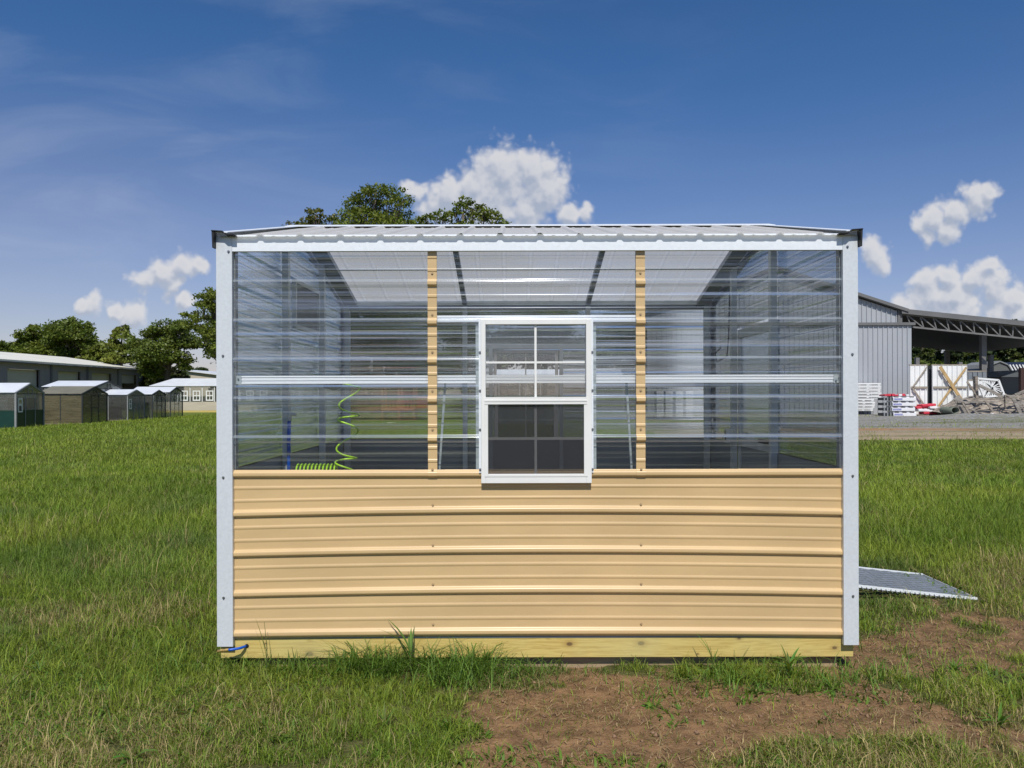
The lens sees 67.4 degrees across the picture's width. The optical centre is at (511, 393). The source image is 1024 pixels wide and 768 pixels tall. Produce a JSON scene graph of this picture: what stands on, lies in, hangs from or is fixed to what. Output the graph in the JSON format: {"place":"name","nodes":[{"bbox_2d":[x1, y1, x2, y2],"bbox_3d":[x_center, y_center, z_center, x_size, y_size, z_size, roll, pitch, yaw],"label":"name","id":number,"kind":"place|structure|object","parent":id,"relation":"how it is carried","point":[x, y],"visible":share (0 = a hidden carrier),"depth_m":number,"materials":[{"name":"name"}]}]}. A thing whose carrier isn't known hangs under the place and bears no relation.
{"place":"outdoors","nodes":[
{"label":"outdoors","id":0,"kind":"place"},
{"bbox_2d":[0,395,1023,767],"bbox_3d":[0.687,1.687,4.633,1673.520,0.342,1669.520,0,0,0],"label":"ground","id":1,"kind":"structure","parent":0,"point":[568,747],"depth_m":3.86,"materials":[{"name":"plant"}]},
{"bbox_2d":[0,340,18,352],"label":"broadleaf tree","id":2,"kind":"object","parent":1,"relation":"on","point":[5,346],"visible":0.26,"depth_m":115.14,"materials":[{"name":"green plant"}]},
{"bbox_2d":[0,383,44,427],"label":"greenhouse","id":3,"kind":"object","parent":1,"relation":"on","point":[15,417],"visible":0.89,"depth_m":42.91,"materials":[{"name":"green"}]},
{"bbox_2d":[25,393,35,425],"bbox_3d":[-27.277,0.911,43.502,0.018,1.900,1.100,0,0,-6],"label":"door","id":4,"kind":"structure","parent":3,"relation":"in","point":[25,393],"depth_m":43.12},
{"bbox_2d":[10,323,54,355],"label":"broadleaf tree","id":5,"kind":"object","parent":1,"relation":"on","point":[26,345],"visible":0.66,"depth_m":112.23,"materials":[{"name":"green plant"}]},
{"bbox_2d":[23,656,46,672],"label":"weed plant","id":6,"kind":"object","parent":1,"relation":"on","point":[38,667],"visible":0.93,"depth_m":4.21,"materials":[{"name":"green plant"}]},
{"bbox_2d":[34,316,105,365],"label":"broadleaf tree","id":7,"kind":"object","parent":1,"relation":"on","point":[71,337],"visible":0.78,"depth_m":110.06,"materials":[{"name":"green plant"}]},
{"bbox_2d":[0,352,142,409],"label":"warehouse","id":8,"kind":"structure","parent":1,"relation":"on","point":[37,372],"depth_m":82.90,"materials":[{"name":"metal"}]},
{"bbox_2d":[7,369,36,397],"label":"bay door","id":9,"kind":"structure","parent":8,"relation":"in","point":[13,375],"depth_m":74.19,"materials":[{"name":"metal"}]},
{"bbox_2d":[58,371,77,380],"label":"bay door","id":10,"kind":"structure","parent":8,"relation":"in","point":[62,376],"depth_m":81.88,"materials":[{"name":"metal"}]},
{"bbox_2d":[92,373,108,387],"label":"bay door","id":11,"kind":"structure","parent":8,"relation":"in","point":[95,376],"depth_m":88.45,"materials":[{"name":"metal"}]},
{"bbox_2d":[122,374,133,383],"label":"bay door","id":12,"kind":"structure","parent":8,"relation":"in","point":[125,378],"depth_m":94.77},
{"bbox_2d":[38,386,107,423],"bbox_3d":[-28.494,0.715,49.964,2.715,2.400,3.900,0,0,-6],"label":"greenhouse","id":13,"kind":"object","parent":1,"relation":"on","point":[75,404],"visible":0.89,"depth_m":48.23,"materials":[{"name":"brown metal"}]},
{"bbox_2d":[41,381,122,418],"bbox_3d":[-30.892,0.496,55.422,3.515,2.850,4.800,0,0,-6],"label":"greenhouse","id":14,"kind":"object","parent":1,"relation":"on","point":[115,412],"visible":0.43,"depth_m":55.18,"materials":[{"name":"white metal"}]},
{"bbox_2d":[75,341,119,367],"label":"broadleaf tree","id":15,"kind":"object","parent":1,"relation":"on","point":[95,352],"visible":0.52,"depth_m":103.25,"materials":[{"name":"green plant"}]},
{"bbox_2d":[97,324,138,408],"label":"broadleaf tree","id":16,"kind":"object","parent":1,"relation":"on","point":[114,344],"visible":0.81,"depth_m":95.37,"materials":[{"name":"green plant"}]},
{"bbox_2d":[101,389,144,420],"bbox_3d":[-28.593,0.805,55.664,2.715,2.220,3.400,0,0,-6],"label":"greenhouse","id":17,"kind":"object","parent":1,"relation":"on","point":[124,392],"visible":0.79,"depth_m":55.04,"materials":[{"name":"white metal"}]},
{"bbox_2d":[113,748,158,767],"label":"weed plant","id":18,"kind":"object","parent":1,"relation":"on","point":[128,755],"visible":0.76,"depth_m":3.23,"materials":[{"name":"green plant"}]},
{"bbox_2d":[113,390,165,418],"bbox_3d":[-28.693,0.805,59.253,2.915,2.220,3.000,0,0,-6],"label":"greenhouse","id":19,"kind":"object","parent":1,"relation":"on","point":[154,392],"visible":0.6,"depth_m":59.01,"materials":[{"name":"white metal"}]},
{"bbox_2d":[130,387,182,416],"bbox_3d":[-28.843,0.680,62.443,3.115,2.470,3.200,0,0,-6],"label":"greenhouse","id":20,"kind":"object","parent":1,"relation":"on","point":[170,389],"visible":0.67,"depth_m":62.05,"materials":[{"name":"white metal"}]},
{"bbox_2d":[131,364,190,405],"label":"broadleaf tree","id":21,"kind":"object","parent":1,"relation":"on","point":[148,382],"visible":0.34,"depth_m":97.95,"materials":[{"name":"green plant"}]},
{"bbox_2d":[122,318,202,401],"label":"broadleaf tree","id":22,"kind":"object","parent":1,"relation":"on","point":[155,347],"visible":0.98,"depth_m":91.31,"materials":[{"name":"green plant"}]},
{"bbox_2d":[160,744,188,765],"bbox_3d":[-1.451,1.530,3.280,0.123,0.040,0.211,0,0,-38],"label":"weed plant","id":23,"kind":"object","parent":1,"relation":"on","point":[170,749],"visible":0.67,"depth_m":3.28,"materials":[{"name":"green plant"}]},
{"bbox_2d":[150,378,215,411],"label":"long greenhouse","id":24,"kind":"object","parent":1,"relation":"on","point":[199,404],"visible":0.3,"depth_m":79.00,"materials":[{"name":"beige"}]},
{"bbox_2d":[206,391,213,400],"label":"window","id":25,"kind":"structure","parent":24,"relation":"in","point":[209,395],"depth_m":78.93,"materials":[{"name":"white plastic"}]},
{"bbox_2d":[178,286,215,363],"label":"broadleaf tree","id":26,"kind":"object","parent":1,"relation":"on","point":[206,331],"visible":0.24,"depth_m":82.46,"materials":[{"name":"green plant"}]},
{"bbox_2d":[184,370,215,396],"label":"barn","id":27,"kind":"structure","parent":1,"relation":"on","point":[200,374],"depth_m":112.00,"materials":[{"name":"beige"}]},
{"bbox_2d":[255,622,266,670],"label":"weed plant","id":28,"kind":"object","parent":1,"relation":"on","point":[264,647],"visible":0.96,"depth_m":4.27,"materials":[{"name":"green plant"}]},
{"bbox_2d":[282,207,338,226],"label":"broadleaf tree","id":29,"kind":"object","parent":1,"relation":"on","point":[313,219],"visible":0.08,"depth_m":70.37,"materials":[{"name":"green plant"}]},
{"bbox_2d":[355,646,382,672],"bbox_3d":[-0.802,1.456,4.260,0.208,0.232,0.089,0,0,-32],"label":"weed plant","id":30,"kind":"object","parent":1,"relation":"on","point":[368,663],"visible":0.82,"depth_m":4.25,"materials":[{"name":"green plant"}]},
{"bbox_2d":[325,182,434,224],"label":"broadleaf tree","id":31,"kind":"object","parent":1,"relation":"on","point":[353,216],"visible":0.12,"depth_m":69.28,"materials":[{"name":"green plant"}]},
{"bbox_2d":[376,701,393,727],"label":"weed plant","id":32,"kind":"object","parent":1,"relation":"on","point":[384,715],"visible":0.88,"depth_m":3.56,"materials":[{"name":"green plant"}]},
{"bbox_2d":[382,620,421,675],"bbox_3d":[-0.605,1.420,4.227,0.241,0.307,0.238,0,0,0],"label":"weed plant","id":33,"kind":"object","parent":1,"relation":"on","point":[410,643],"visible":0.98,"depth_m":4.25,"materials":[{"name":"green plant"}]},
{"bbox_2d":[425,710,462,741],"bbox_3d":[-0.272,1.497,3.483,0.122,0.100,0.243,0,0,-42],"label":"weed plant","id":34,"kind":"object","parent":1,"relation":"on","point":[446,725],"visible":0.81,"depth_m":3.50,"materials":[{"name":"green plant"}]},
{"bbox_2d":[415,195,512,224],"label":"broadleaf tree","id":35,"kind":"object","parent":1,"relation":"on","point":[479,211],"visible":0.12,"depth_m":68.57,"materials":[{"name":"green plant"}]},
{"bbox_2d":[0,606,1022,729],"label":"crabgrass","id":36,"kind":"object","parent":1,"relation":"on","point":[467,662],"visible":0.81,"depth_m":4.22,"materials":[{"name":"green plant"}]},
{"bbox_2d":[0,412,1023,767],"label":"grass","id":37,"kind":"structure","parent":1,"relation":"on","point":[108,504],"depth_m":5.35,"materials":[{"name":"plant"}]},
{"bbox_2d":[0,523,1023,767],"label":"clover","id":38,"kind":"object","parent":1,"relation":"on","point":[486,733],"visible":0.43,"depth_m":3.77,"materials":[{"name":"green plant"}]},
{"bbox_2d":[497,353,532,407],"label":"broadleaf tree","id":39,"kind":"object","parent":1,"relation":"on","point":[512,389],"visible":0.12,"depth_m":92.97,"materials":[{"name":"green plant"}]},
{"bbox_2d":[497,369,558,424],"bbox_3d":[2.298,0.174,47.000,8.715,3.320,3.400,0,0,0],"label":"greenhouse","id":40,"kind":"object","parent":1,"relation":"on","point":[519,413],"visible":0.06,"depth_m":45.39,"materials":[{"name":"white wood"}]},
{"bbox_2d":[506,351,558,407],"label":"broadleaf tree","id":41,"kind":"object","parent":1,"relation":"on","point":[547,389],"visible":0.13,"depth_m":95.36,"materials":[{"name":"green plant"}]},
{"bbox_2d":[211,224,862,667],"bbox_3d":[0.138,0.152,5.865,3.661,2.895,3.181,0,0,0],"label":"greenhouse","id":42,"kind":"object","parent":1,"relation":"on","point":[637,506],"visible":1,"depth_m":4.36,"materials":[{"name":"beige metal"}]},
{"bbox_2d":[217,644,248,652],"bbox_3d":[-1.567,1.435,4.316,0.170,0.030,0.043,0,0,-24],"label":"hose connector","id":43,"kind":"object","parent":42,"relation":"attached to","point":[232,649],"visible":1,"depth_m":4.30,"materials":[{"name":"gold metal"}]},
{"bbox_2d":[287,411,295,469],"bbox_3d":[-1.531,0.739,5.335,0.065,1.231,0.032,0,0,0],"label":"water pipe","id":44,"kind":"object","parent":42,"relation":"attached to","point":[290,414],"visible":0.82,"depth_m":5.33,"materials":[{"name":"plastic"}]},
{"bbox_2d":[323,384,342,389],"bbox_3d":[-1.036,-0.041,4.450,0.109,0.044,0.040,0,0,0],"label":"spray nozzle","id":45,"kind":"object","parent":42,"relation":"attached to","point":[332,386],"visible":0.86,"depth_m":4.44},
{"bbox_2d":[494,350,557,436],"bbox_3d":[0.137,0.042,7.422,0.621,0.923,0.044,0,0,0],"label":"window","id":46,"kind":"structure","parent":42,"relation":"in","point":[496,419],"depth_m":7.40,"materials":[{"name":"white plastic"}]},
{"bbox_2d":[479,319,593,482],"bbox_3d":[0.136,0.042,4.328,0.653,0.923,0.044,0,0,0],"label":"window","id":47,"kind":"structure","parent":42,"relation":"in","point":[586,477],"depth_m":4.31,"materials":[{"name":"white plastic"}]},
{"bbox_2d":[714,293,729,362],"bbox_3d":[1.765,-0.552,6.433,0.142,0.586,0.028,0,0,-9],"label":"power cable","id":48,"kind":"object","parent":42,"relation":"attached to","point":[728,333],"visible":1,"depth_m":6.44,"materials":[{"name":"rubber"}]},
{"bbox_2d":[724,428,732,442],"bbox_3d":[1.825,0.355,6.480,0.052,0.120,0.080,0,0,0],"label":"outlet box","id":49,"kind":"object","parent":42,"relation":"attached to","point":[728,435],"visible":1,"depth_m":6.44,"materials":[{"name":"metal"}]},
{"bbox_2d":[738,320,779,468],"bbox_3d":[1.895,0.405,6.010,0.083,1.880,0.920,0,0,0],"label":"door","id":50,"kind":"structure","parent":42,"relation":"in","point":[753,341],"depth_m":6.06,"materials":[{"name":"metal"}]},
{"bbox_2d":[641,702,657,710],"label":"weed plant","id":51,"kind":"object","parent":1,"relation":"on","point":[647,705],"visible":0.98,"depth_m":3.82,"materials":[{"name":"green plant"}]},
{"bbox_2d":[389,595,1023,767],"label":"dry straw","id":52,"kind":"object","parent":1,"relation":"on","point":[605,708],"visible":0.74,"depth_m":3.78,"materials":[{"name":"beige plant"}]},
{"bbox_2d":[696,635,718,675],"bbox_3d":[1.082,1.443,4.224,0.146,0.227,0.046,0,0,24],"label":"weed plant","id":53,"kind":"object","parent":1,"relation":"on","point":[709,652],"visible":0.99,"depth_m":4.22,"materials":[{"name":"green plant"}]},
{"bbox_2d":[410,608,1023,767],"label":"soil clods","id":54,"kind":"object","parent":1,"relation":"on","point":[696,731],"visible":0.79,"depth_m":3.74,"materials":[{"name":"soil"}]},
{"bbox_2d":[776,645,806,677],"bbox_3d":[1.500,1.456,4.100,0.196,0.185,0.185,0,0,-39],"label":"weed plant","id":55,"kind":"object","parent":1,"relation":"on","point":[789,662],"visible":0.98,"depth_m":4.13,"materials":[{"name":"green plant"}]},
{"bbox_2d":[817,673,846,702],"bbox_3d":[1.619,1.506,3.968,0.164,0.083,0.216,0,0,45],"label":"weed plant","id":56,"kind":"object","parent":1,"relation":"on","point":[833,692],"visible":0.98,"depth_m":3.98,"materials":[{"name":"green plant"}]},
{"bbox_2d":[911,347,920,361],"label":"pine tree","id":57,"kind":"object","parent":1,"relation":"on","point":[915,351],"visible":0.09,"depth_m":133.48,"materials":[{"name":"green plant"}]},
{"bbox_2d":[859,567,976,599],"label":"ramp","id":58,"kind":"structure","parent":1,"relation":"on","point":[872,574],"depth_m":6.00,"materials":[{"name":"metal"}]},
{"bbox_2d":[912,347,934,361],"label":"tree","id":59,"kind":"object","parent":1,"relation":"on","point":[926,353],"visible":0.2,"depth_m":120.58,"materials":[{"name":"green plant"}]},
{"bbox_2d":[912,359,943,365],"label":"bush","id":60,"kind":"object","parent":1,"relation":"on","point":[928,363],"visible":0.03,"depth_m":111.08,"materials":[{"name":"green plant"}]},
{"bbox_2d":[928,349,943,360],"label":"pine tree","id":61,"kind":"object","parent":1,"relation":"on","point":[938,355],"visible":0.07,"depth_m":129.17,"materials":[{"name":"green plant"}]},
{"bbox_2d":[858,413,1023,439],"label":"gravel yard","id":62,"kind":"structure","parent":1,"relation":"on","point":[903,432],"depth_m":41.22,"materials":[{"name":"gravel"}]},
{"bbox_2d":[738,292,915,413],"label":"metal building","id":63,"kind":"structure","parent":62,"relation":"on","point":[884,347],"depth_m":65.75,"materials":[{"name":"grey"}]},
{"bbox_2d":[858,408,872,410],"bbox_3d":[29.269,1.326,64.650,1.677,0.225,1.300,0,0,0],"label":"pallet","id":64,"kind":"object","parent":62,"relation":"on","point":[865,409],"visible":0.55,"depth_m":64.00,"materials":[{"name":"white plastic"}]},
{"bbox_2d":[858,405,874,407],"bbox_3d":[29.327,1.065,64.650,1.794,0.225,1.300,0,0,0],"label":"pallet","id":65,"kind":"object","parent":64,"relation":"on","point":[865,406],"visible":0.56,"depth_m":64.01,"materials":[{"name":"white plastic"}]},
{"bbox_2d":[858,402,874,404],"bbox_3d":[29.346,0.803,64.650,1.833,0.225,1.300,0,0,0],"label":"pallet","id":66,"kind":"object","parent":65,"relation":"on","point":[867,403],"visible":0.6,"depth_m":64.01,"materials":[{"name":"white plastic"}]},
{"bbox_2d":[858,399,873,400],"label":"pallet","id":67,"kind":"object","parent":66,"relation":"on","point":[865,399],"visible":0.56,"depth_m":64.01,"materials":[{"name":"wood"}]},
{"bbox_2d":[858,396,880,397],"bbox_3d":[29.660,0.280,64.650,2.199,0.225,1.300,0,0,0],"label":"pallet","id":68,"kind":"object","parent":67,"relation":"on","point":[869,396],"visible":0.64,"depth_m":64.00,"materials":[{"name":"white metal"}]},
{"bbox_2d":[858,392,880,394],"bbox_3d":[29.698,0.019,64.650,2.160,0.225,1.300,0,0,0],"label":"pallet","id":69,"kind":"object","parent":68,"relation":"on","point":[868,393],"visible":0.66,"depth_m":64.00,"materials":[{"name":"wood"}]},
{"bbox_2d":[858,389,880,391],"bbox_3d":[29.648,-0.243,64.650,2.133,0.225,1.300,0,0,0],"label":"pallet","id":70,"kind":"object","parent":69,"relation":"on","point":[870,390],"visible":0.65,"depth_m":64.00,"materials":[{"name":"wood"}]},
{"bbox_2d":[858,386,880,388],"bbox_3d":[29.662,-0.504,64.650,2.194,0.225,1.300,0,0,0],"label":"pallet","id":71,"kind":"object","parent":70,"relation":"on","point":[869,387],"visible":0.67,"depth_m":64.00,"materials":[{"name":"wood"}]},
{"bbox_2d":[858,383,880,385],"bbox_3d":[29.669,-0.765,64.650,2.129,0.225,1.300,0,0,0],"label":"pallet","id":72,"kind":"object","parent":71,"relation":"on","point":[868,384],"visible":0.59,"depth_m":64.01,"materials":[{"name":"white metal"}]},
{"bbox_2d":[878,411,915,415],"bbox_3d":[30.333,1.587,60.546,2.558,0.368,1.108,0,0,0],"label":"wrapped bundle","id":73,"kind":"object","parent":62,"relation":"on","point":[900,413],"visible":0.92,"depth_m":60.02,"materials":[{"name":"plastic"}]},
{"bbox_2d":[878,406,914,410],"bbox_3d":[30.280,1.187,60.546,2.454,0.368,1.108,0,0,0],"label":"wrapped bundle","id":74,"kind":"object","parent":73,"relation":"on","point":[899,408],"visible":1,"depth_m":60.01,"materials":[{"name":"plastic"}]},
{"bbox_2d":[878,401,915,405],"bbox_3d":[30.297,0.787,60.546,2.490,0.368,1.108,0,0,0],"label":"wrapped bundle","id":75,"kind":"object","parent":74,"relation":"on","point":[900,403],"visible":1,"depth_m":60.02,"materials":[{"name":"plastic"}]},
{"bbox_2d":[878,396,915,400],"bbox_3d":[30.317,0.387,60.546,2.531,0.368,1.108,0,0,0],"label":"wrapped bundle","id":76,"kind":"object","parent":75,"relation":"on","point":[900,398],"visible":1,"depth_m":60.01,"materials":[{"name":"plastic"}]},
{"bbox_2d":[909,364,927,413],"bbox_3d":[32.808,-0.301,61.945,1.447,4.110,0.310,0,0,0],"label":"fence panel","id":77,"kind":"object","parent":62,"relation":"on","point":[918,386],"visible":0.79,"depth_m":61.99,"materials":[{"name":"wood"}]},
{"bbox_2d":[927,366,931,403],"bbox_3d":[33.904,-0.254,62.500,0.400,4.010,0.200,0,0,0],"label":"post","id":78,"kind":"object","parent":62,"relation":"on","point":[929,384],"visible":0.64,"depth_m":62.40,"materials":[{"name":"metal"}]},
{"bbox_2d":[931,364,966,414],"bbox_3d":[35.313,-0.307,61.890,2.842,4.110,0.420,0,0,0],"label":"fence panel","id":79,"kind":"object","parent":62,"relation":"on","point":[949,383],"visible":0.73,"depth_m":62.00,"materials":[{"name":"wood"}]},
{"bbox_2d":[953,395,969,412],"bbox_3d":[33.208,0.951,56.650,1.406,1.721,0.060,0,0,-6],"label":"plank","id":80,"kind":"object","parent":62,"relation":"on","point":[960,405],"visible":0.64,"depth_m":56.60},
{"bbox_2d":[900,309,1023,394],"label":"open truss shed","id":81,"kind":"structure","parent":62,"relation":"on","point":[982,336],"depth_m":70.54,"materials":[{"name":"metal"}]},
{"bbox_2d":[967,371,985,396],"bbox_3d":[38.068,-0.068,62.905,1.546,3.617,0.190,0,0,0],"label":"fence panel","id":82,"kind":"object","parent":62,"relation":"on","point":[979,374],"visible":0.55,"depth_m":62.89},
{"bbox_2d":[967,380,985,395],"bbox_3d":[37.692,0.304,62.280,1.454,2.874,0.240,0,0,0],"label":"fence panel","id":83,"kind":"object","parent":62,"relation":"on","point":[970,392],"visible":0.19,"depth_m":62.30,"materials":[{"name":"wood"}]},
{"bbox_2d":[931,393,1023,413],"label":"debris heap","id":84,"kind":"object","parent":62,"relation":"on","point":[985,409],"visible":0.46,"depth_m":57.68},
{"bbox_2d":[939,407,958,413],"bbox_3d":[32.731,1.244,57.500,0.600,0.520,1.600,0,0,0],"label":"drain pipe","id":85,"kind":"object","parent":84,"relation":"on","point":[950,410],"visible":1,"depth_m":57.22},
{"bbox_2d":[973,376,978,404],"bbox_3d":[34.763,-0.235,57.550,0.344,2.136,0.400,0,0,0],"label":"plank","id":86,"kind":"object","parent":84,"relation":"on","point":[975,384],"visible":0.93,"depth_m":57.42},
{"bbox_2d":[978,384,1003,395],"bbox_3d":[35.577,-0.188,57.050,1.902,1.054,0.060,0,0,-3],"label":"plank","id":87,"kind":"object","parent":84,"relation":"on","point":[988,390],"visible":1,"depth_m":57.02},
{"bbox_2d":[978,377,1004,397],"bbox_3d":[36.440,-0.461,58.500,2.227,1.553,0.120,0,0,0],"label":"lattice panel","id":88,"kind":"object","parent":84,"relation":"on","point":[988,384],"visible":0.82,"depth_m":58.48,"materials":[{"name":"white metal"}]},
{"bbox_2d":[959,390,1023,413],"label":"rubble pile","id":89,"kind":"object","parent":84,"relation":"on","point":[1020,402],"visible":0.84,"depth_m":56.74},
{"bbox_2d":[957,401,997,402],"bbox_3d":[34.278,0.617,56.550,3.015,0.120,0.060,0,0,-2],"label":"plank","id":90,"kind":"object","parent":89,"relation":"on","point":[977,401],"visible":1,"depth_m":56.52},
{"bbox_2d":[973,396,1022,400],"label":"plank","id":91,"kind":"object","parent":89,"relation":"on","point":[999,398],"visible":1,"depth_m":56.62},
{"bbox_2d":[987,370,1017,397],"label":"barn","id":92,"kind":"structure","parent":62,"relation":"on","point":[1008,381],"depth_m":74.10,"materials":[{"name":"grey"}]},
{"bbox_2d":[1012,397,1021,412],"bbox_3d":[37.001,0.933,56.250,0.892,1.342,0.060,0,0,-9],"label":"plank","id":93,"kind":"object","parent":62,"relation":"on","point":[1016,405],"visible":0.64,"depth_m":56.22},
{"bbox_2d":[1018,368,1023,394],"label":"post","id":94,"kind":"object","parent":62,"relation":"on","point":[1020,379],"visible":0.42,"depth_m":59.99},
{"bbox_2d":[941,350,964,363],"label":"pine tree","id":95,"kind":"object","parent":1,"relation":"on","point":[955,356],"visible":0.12,"depth_m":124.82,"materials":[{"name":"green plant"}]},
{"bbox_2d":[943,654,966,674],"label":"weed plant","id":96,"kind":"object","parent":1,"relation":"on","point":[952,664],"visible":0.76,"depth_m":4.25,"materials":[{"name":"green plant"}]},
{"bbox_2d":[960,352,972,362],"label":"pine tree","id":97,"kind":"object","parent":1,"relation":"on","point":[966,355],"visible":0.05,"depth_m":130.84,"materials":[{"name":"green plant"}]},
{"bbox_2d":[952,354,1001,363],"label":"bush","id":98,"kind":"object","parent":1,"relation":"on","point":[977,359],"depth_m":111.39,"materials":[{"name":"green plant"}]},
{"bbox_2d":[966,351,993,363],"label":"pine tree","id":99,"kind":"object","parent":1,"relation":"on","point":[971,359],"visible":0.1,"depth_m":123.90,"materials":[{"name":"green plant"}]},
{"bbox_2d":[977,701,1014,725],"bbox_3d":[2.228,1.485,3.542,0.160,0.106,0.122,0,0,25],"label":"weed plant","id":100,"kind":"object","parent":1,"relation":"on","point":[1001,717],"visible":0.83,"depth_m":3.55,"materials":[{"name":"green plant"}]},
{"bbox_2d":[992,350,1005,359],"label":"pine tree","id":101,"kind":"object","parent":1,"relation":"on","point":[998,354],"visible":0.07,"depth_m":127.24,"materials":[{"name":"green plant"}]},
{"bbox_2d":[999,319,1023,361],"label":"broadleaf tree","id":102,"kind":"object","parent":1,"relation":"on","point":[1012,354],"visible":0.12,"depth_m":125.34,"materials":[{"name":"green plant"}]},
{"bbox_2d":[0,0,1023,395],"label":"sky","id":103,"kind":"structure","parent":0,"point":[132,132],"materials":[{"name":"blue"}]},
{"bbox_2d":[967,361,1011,372],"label":"barn","id":104,"kind":"structure","parent":0,"point":[998,366],"depth_m":85.00,"materials":[{"name":"grey"}]},
{"bbox_2d":[1005,362,1023,369],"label":"barn","id":105,"kind":"structure","parent":0,"point":[1014,365],"depth_m":90.00,"materials":[{"name":"grey"}]},
{"bbox_3d":[33.840,1.323,60.950,0.908,0.202,0.900,4,0,2],"label":"folded bag","id":106,"kind":"object","parent":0,"visible":0},
{"bbox_3d":[33.307,1.110,60.750,0.958,0.176,0.900,2,0,-1],"label":"folded bag","id":107,"kind":"object","parent":106,"relation":"on","visible":0},
{"bbox_2d":[916,403,935,406],"bbox_3d":[32.816,0.918,60.850,1.109,0.192,0.900,-5,0,-2],"label":"folded bag","id":108,"kind":"object","parent":107,"relation":"on","point":[928,404],"visible":1,"depth_m":60.41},
{"bbox_3d":[-1.122,0.978,4.675,0.750,0.780,0.450,0,0,0],"label":"potting bench","id":109,"kind":"object","parent":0,"visible":0},
{"bbox_2d":[295,384,360,469],"bbox_3d":[-1.114,0.265,4.661,0.439,0.654,0.263,0,0,26],"label":"coiled hose","id":110,"kind":"object","parent":109,"relation":"on","point":[333,466],"visible":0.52,"depth_m":4.63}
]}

